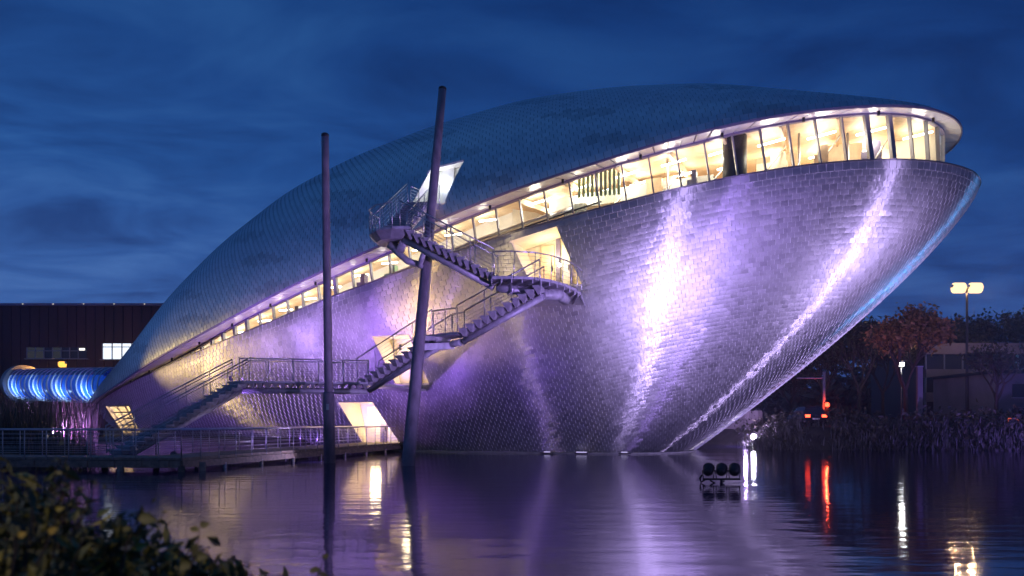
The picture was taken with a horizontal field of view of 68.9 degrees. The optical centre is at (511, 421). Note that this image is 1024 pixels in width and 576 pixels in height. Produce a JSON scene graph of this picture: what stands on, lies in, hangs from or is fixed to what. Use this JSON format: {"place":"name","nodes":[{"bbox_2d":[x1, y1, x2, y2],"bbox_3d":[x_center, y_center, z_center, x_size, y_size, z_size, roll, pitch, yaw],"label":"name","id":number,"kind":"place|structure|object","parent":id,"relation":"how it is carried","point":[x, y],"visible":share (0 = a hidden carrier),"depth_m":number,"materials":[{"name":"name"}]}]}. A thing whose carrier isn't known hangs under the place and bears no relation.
{"place":"outdoors","nodes":[
{"label":"outdoors","id":0,"kind":"place"},
{"bbox_2d":[0,444,1023,575],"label":"water","id":1,"kind":"structure","parent":0,"point":[841,513],"depth_m":15.73,"materials":[{"name":"blue liquid"}]},
{"bbox_2d":[321,132,334,462],"bbox_3d":[-8.382,-5.127,34.090,0.656,16.062,0.546,0,0,0],"label":"mast","id":2,"kind":"object","parent":1,"relation":"in","point":[329,424],"visible":0.93,"depth_m":33.94,"materials":[{"name":"metal"}]},
{"bbox_2d":[401,86,446,465],"bbox_3d":[-3.920,-6.602,33.846,0.590,19.085,4.872,0,0,16],"label":"mast","id":3,"kind":"object","parent":1,"relation":"in","point":[411,428],"visible":0.89,"depth_m":33.29,"materials":[{"name":"metal"}]},
{"bbox_2d":[699,462,740,482],"bbox_3d":[6.415,2.085,23.001,1.302,1.630,0.457,0,0,0],"label":"floodlight cluster","id":4,"kind":"object","parent":1,"relation":"in","point":[721,469],"visible":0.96,"depth_m":22.94,"materials":[{"name":"black metal"}]},
{"bbox_2d":[0,424,1023,538],"bbox_3d":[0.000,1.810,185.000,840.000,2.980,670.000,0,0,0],"label":"ground","id":5,"kind":"structure","parent":0,"point":[727,437],"depth_m":49.44,"materials":[{"name":"grey concrete"}]},
{"bbox_2d":[0,441,95,557],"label":"shrub","id":6,"kind":"object","parent":5,"relation":"on","point":[13,491],"visible":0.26,"depth_m":4.21,"materials":[{"name":"green plant"}]},
{"bbox_2d":[0,386,104,454],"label":"reeds","id":7,"kind":"object","parent":5,"relation":"on","point":[83,416],"visible":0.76,"depth_m":36.10,"materials":[{"name":"green plant"}]},
{"bbox_2d":[0,404,108,436],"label":"tail reeds","id":8,"kind":"object","parent":5,"relation":"on","point":[100,422],"visible":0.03,"depth_m":58.10,"materials":[{"name":"green plant"}]},
{"bbox_2d":[58,361,66,402],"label":"street lamp","id":9,"kind":"object","parent":5,"relation":"on","point":[62,364],"visible":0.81,"depth_m":84.81,"materials":[{"name":"yellow"}]},
{"bbox_2d":[0,486,148,575],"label":"shrub","id":10,"kind":"object","parent":5,"relation":"on","point":[74,550],"visible":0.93,"depth_m":3.27,"materials":[{"name":"green plant"}]},
{"bbox_2d":[9,532,26,575],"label":"sprig","id":11,"kind":"object","parent":10,"relation":"attached to","point":[21,534],"visible":1,"depth_m":3.10,"materials":[{"name":"green plant"}]},
{"bbox_2d":[36,527,56,565],"bbox_3d":[-1.933,0.519,3.099,0.086,0.162,0.011,0,0,1],"label":"sprig","id":12,"kind":"object","parent":10,"relation":"attached to","point":[51,530],"visible":1,"depth_m":3.10,"materials":[{"name":"green plant"}]},
{"bbox_2d":[0,303,162,427],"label":"dark hall","id":13,"kind":"structure","parent":5,"relation":"on","point":[51,335],"depth_m":96.01,"materials":[{"name":"paint"}]},
{"bbox_2d":[24,347,88,358],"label":"window","id":14,"kind":"structure","parent":13,"relation":"in","point":[31,352],"depth_m":95.96,"materials":[{"name":"black glass"}]},
{"bbox_2d":[100,343,131,359],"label":"window","id":15,"kind":"structure","parent":13,"relation":"in","point":[112,351],"depth_m":95.96,"materials":[{"name":"white glass"}]},
{"bbox_2d":[0,456,167,575],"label":"shrub","id":16,"kind":"object","parent":5,"relation":"on","point":[116,526],"visible":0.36,"depth_m":3.76,"materials":[{"name":"green plant"}]},
{"bbox_2d":[46,511,208,575],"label":"shrub","id":17,"kind":"object","parent":5,"relation":"on","point":[165,534],"visible":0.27,"depth_m":3.89,"materials":[{"name":"green plant"}]},
{"bbox_2d":[89,537,248,575],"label":"shrub","id":18,"kind":"object","parent":5,"relation":"on","point":[202,567],"visible":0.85,"depth_m":3.70,"materials":[{"name":"green plant"}]},
{"bbox_2d":[119,512,156,575],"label":"sprig","id":19,"kind":"object","parent":18,"relation":"in","point":[145,518],"visible":0.92,"depth_m":3.60,"materials":[{"name":"green plant"}]},
{"bbox_2d":[174,521,209,575],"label":"sprig","id":20,"kind":"object","parent":18,"relation":"on","point":[184,565],"visible":0.99,"depth_m":3.60,"materials":[{"name":"green plant"}]},
{"bbox_2d":[0,426,401,471],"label":"footbridge","id":21,"kind":"object","parent":5,"relation":"on","point":[181,462],"visible":0.7,"depth_m":30.20,"materials":[{"name":"metal"}]},
{"bbox_2d":[209,552,288,575],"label":"shrub","id":22,"kind":"object","parent":5,"relation":"on","point":[232,559],"visible":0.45,"depth_m":4.20,"materials":[{"name":"green plant"}]},
{"bbox_2d":[309,554,328,575],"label":"sprig","id":23,"kind":"object","parent":5,"relation":"on","point":[315,569],"visible":1,"depth_m":3.90,"materials":[{"name":"green plant"}]},
{"bbox_2d":[89,83,980,453],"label":"museum building","id":24,"kind":"structure","parent":5,"relation":"on","point":[733,253],"depth_m":41.00,"materials":[{"name":"grey metal"}]},
{"bbox_2d":[0,365,113,403],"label":"tube tunnel","id":25,"kind":"structure","parent":24,"relation":"attached to","point":[78,382],"depth_m":77.20,"materials":[{"name":"blue"}]},
{"bbox_2d":[105,405,137,432],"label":"lattice window","id":26,"kind":"structure","parent":24,"relation":"in","point":[116,412],"depth_m":66.60,"materials":[{"name":"yellow glass"}]},
{"bbox_2d":[105,183,585,454],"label":"zigzag staircase","id":27,"kind":"structure","parent":24,"relation":"attached to","point":[397,234],"depth_m":33.59,"materials":[{"name":"metal"}]},
{"bbox_2d":[338,401,400,445],"bbox_3d":[-8.882,0.175,47.829,4.423,2.948,3.396,0,0,0],"label":"lower doorway","id":28,"kind":"structure","parent":24,"relation":"in","point":[352,410],"depth_m":48.94,"materials":[{"name":"white glass"}]},
{"bbox_2d":[371,334,429,384],"bbox_3d":[-6.435,-3.619,44.166,3.726,2.933,2.854,0,0,0],"label":"middle doorway","id":29,"kind":"structure","parent":24,"relation":"in","point":[404,378],"depth_m":44.94,"materials":[{"name":"beige paint"}]},
{"bbox_2d":[412,160,463,204],"bbox_3d":[-3.959,-12.903,41.284,3.301,2.576,2.537,0,0,0],"label":"roof doorway","id":30,"kind":"structure","parent":24,"relation":"in","point":[448,172],"depth_m":41.47,"materials":[{"name":"white paint"}]},
{"bbox_2d":[509,227,582,285],"bbox_3d":[1.976,-8.704,39.800,4.269,3.277,2.898,0,0,0],"label":"upper doorway","id":31,"kind":"structure","parent":24,"relation":"in","point":[542,241],"depth_m":40.37,"materials":[{"name":"beige paint"}]},
{"bbox_2d":[726,411,762,429],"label":"retaining wall","id":32,"kind":"structure","parent":5,"relation":"on","point":[749,415],"depth_m":61.58,"materials":[{"name":"stone"}]},
{"bbox_2d":[771,371,812,415],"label":"tree","id":33,"kind":"object","parent":5,"relation":"on","point":[795,382],"visible":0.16,"depth_m":87.38,"materials":[{"name":"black plant"}]},
{"bbox_2d":[787,407,826,426],"bbox_3d":[22.596,-0.353,57.435,1.800,1.490,4.030,0,0,0],"label":"parked car","id":34,"kind":"object","parent":5,"relation":"on","point":[810,414],"visible":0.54,"depth_m":55.67,"materials":[{"name":"grey paint"}]},
{"bbox_2d":[750,361,870,423],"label":"wood","id":35,"kind":"object","parent":5,"relation":"on","point":[841,394],"visible":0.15,"depth_m":115.32,"materials":[{"name":"plant"}]},
{"bbox_2d":[797,372,829,424],"bbox_3d":[26.156,-1.459,64.856,2.726,5.718,0.592,0,0,0],"label":"traffic signal","id":36,"kind":"object","parent":5,"relation":"on","point":[825,405],"visible":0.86,"depth_m":64.91,"materials":[{"name":"black metal"}]},
{"bbox_2d":[793,344,859,423],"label":"tree","id":37,"kind":"object","parent":5,"relation":"on","point":[808,370],"visible":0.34,"depth_m":79.48,"materials":[{"name":"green plant"}]},
{"bbox_2d":[823,313,882,413],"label":"tree","id":38,"kind":"object","parent":5,"relation":"on","point":[851,337],"visible":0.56,"depth_m":73.55,"materials":[{"name":"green plant"}]},
{"bbox_2d":[734,414,1023,450],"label":"bank grass","id":39,"kind":"structure","parent":5,"relation":"on","point":[759,442],"depth_m":49.96,"materials":[{"name":"green plant"}]},
{"bbox_2d":[734,398,1023,447],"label":"bank scrub","id":40,"kind":"object","parent":5,"relation":"on","point":[857,416],"visible":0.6,"depth_m":51.75,"materials":[{"name":"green plant"}]},
{"bbox_2d":[837,318,932,419],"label":"tree","id":41,"kind":"object","parent":5,"relation":"on","point":[883,360],"visible":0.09,"depth_m":83.57,"materials":[{"name":"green plant"}]},
{"bbox_2d":[900,360,904,418],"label":"street lamp","id":42,"kind":"object","parent":5,"relation":"on","point":[902,362],"visible":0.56,"depth_m":65.94,"materials":[{"name":"grey"}]},
{"bbox_2d":[859,301,959,418],"bbox_3d":[33.430,-4.564,62.793,7.306,10.697,9.260,0,0,31],"label":"tree","id":43,"kind":"object","parent":5,"relation":"on","point":[899,336],"visible":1,"depth_m":61.01,"materials":[{"name":"brown plant"}]},
{"bbox_2d":[915,366,923,417],"bbox_3d":[32.743,-1.776,60.000,0.500,5.351,0.330,0,0,0],"label":"pale post","id":44,"kind":"object","parent":5,"relation":"on","point":[919,387],"visible":0.82,"depth_m":59.88,"materials":[{"name":"purple metal"}]},
{"bbox_2d":[871,343,1023,424],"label":"office building","id":45,"kind":"structure","parent":5,"relation":"on","point":[944,360],"depth_m":80.29,"materials":[{"name":"grey paint"}]},
{"bbox_2d":[924,402,932,418],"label":"window","id":46,"kind":"structure","parent":45,"relation":"in","point":[928,404],"depth_m":80.29,"materials":[{"name":"grey"}]},
{"bbox_2d":[924,378,932,392],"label":"window","id":47,"kind":"structure","parent":45,"relation":"in","point":[928,384],"depth_m":80.29,"materials":[{"name":"grey"}]},
{"bbox_2d":[924,354,942,368],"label":"window","id":48,"kind":"structure","parent":45,"relation":"in","point":[935,362],"depth_m":80.29,"materials":[{"name":"grey"}]},
{"bbox_2d":[943,354,961,368],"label":"window","id":49,"kind":"structure","parent":45,"relation":"in","point":[950,361],"depth_m":80.29,"materials":[{"name":"grey"}]},
{"bbox_2d":[962,354,979,368],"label":"window","id":50,"kind":"structure","parent":45,"relation":"in","point":[963,362],"depth_m":80.29,"materials":[{"name":"grey"}]},
{"bbox_2d":[1017,354,1023,368],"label":"window","id":51,"kind":"structure","parent":45,"relation":"in","point":[1021,355],"depth_m":80.29,"materials":[{"name":"grey"}]},
{"bbox_2d":[950,283,983,417],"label":"street lamp","id":52,"kind":"object","parent":5,"relation":"on","point":[969,287],"visible":0.93,"depth_m":71.89,"materials":[{"name":"grey metal"}]},
{"bbox_2d":[941,312,999,342],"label":"tree","id":53,"kind":"object","parent":5,"relation":"on","point":[978,336],"visible":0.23,"depth_m":94.13,"materials":[{"name":"black plant"}]},
{"bbox_2d":[930,370,1023,419],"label":"annex building","id":54,"kind":"structure","parent":5,"relation":"on","point":[948,390],"depth_m":70.74,"materials":[{"name":"grey paint"}]},
{"bbox_2d":[1011,384,1023,397],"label":"window","id":55,"kind":"structure","parent":54,"relation":"in","point":[1017,389],"depth_m":67.96,"materials":[{"name":"grey"}]},
{"bbox_2d":[1012,408,1023,415],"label":"window","id":56,"kind":"structure","parent":54,"relation":"in","point":[1014,408],"depth_m":67.96,"materials":[{"name":"grey glass"}]},
{"bbox_2d":[957,335,1023,419],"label":"tree","id":57,"kind":"object","parent":5,"relation":"on","point":[998,361],"visible":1,"depth_m":57.44,"materials":[{"name":"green plant"}]},
{"bbox_2d":[968,307,1023,342],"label":"tree","id":58,"kind":"object","parent":5,"relation":"on","point":[1013,328],"visible":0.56,"depth_m":100.90,"materials":[{"name":"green plant"}]},
{"bbox_2d":[0,0,1023,387],"label":"sky","id":59,"kind":"structure","parent":0,"point":[137,137],"materials":[{"name":"blue"}]}
]}

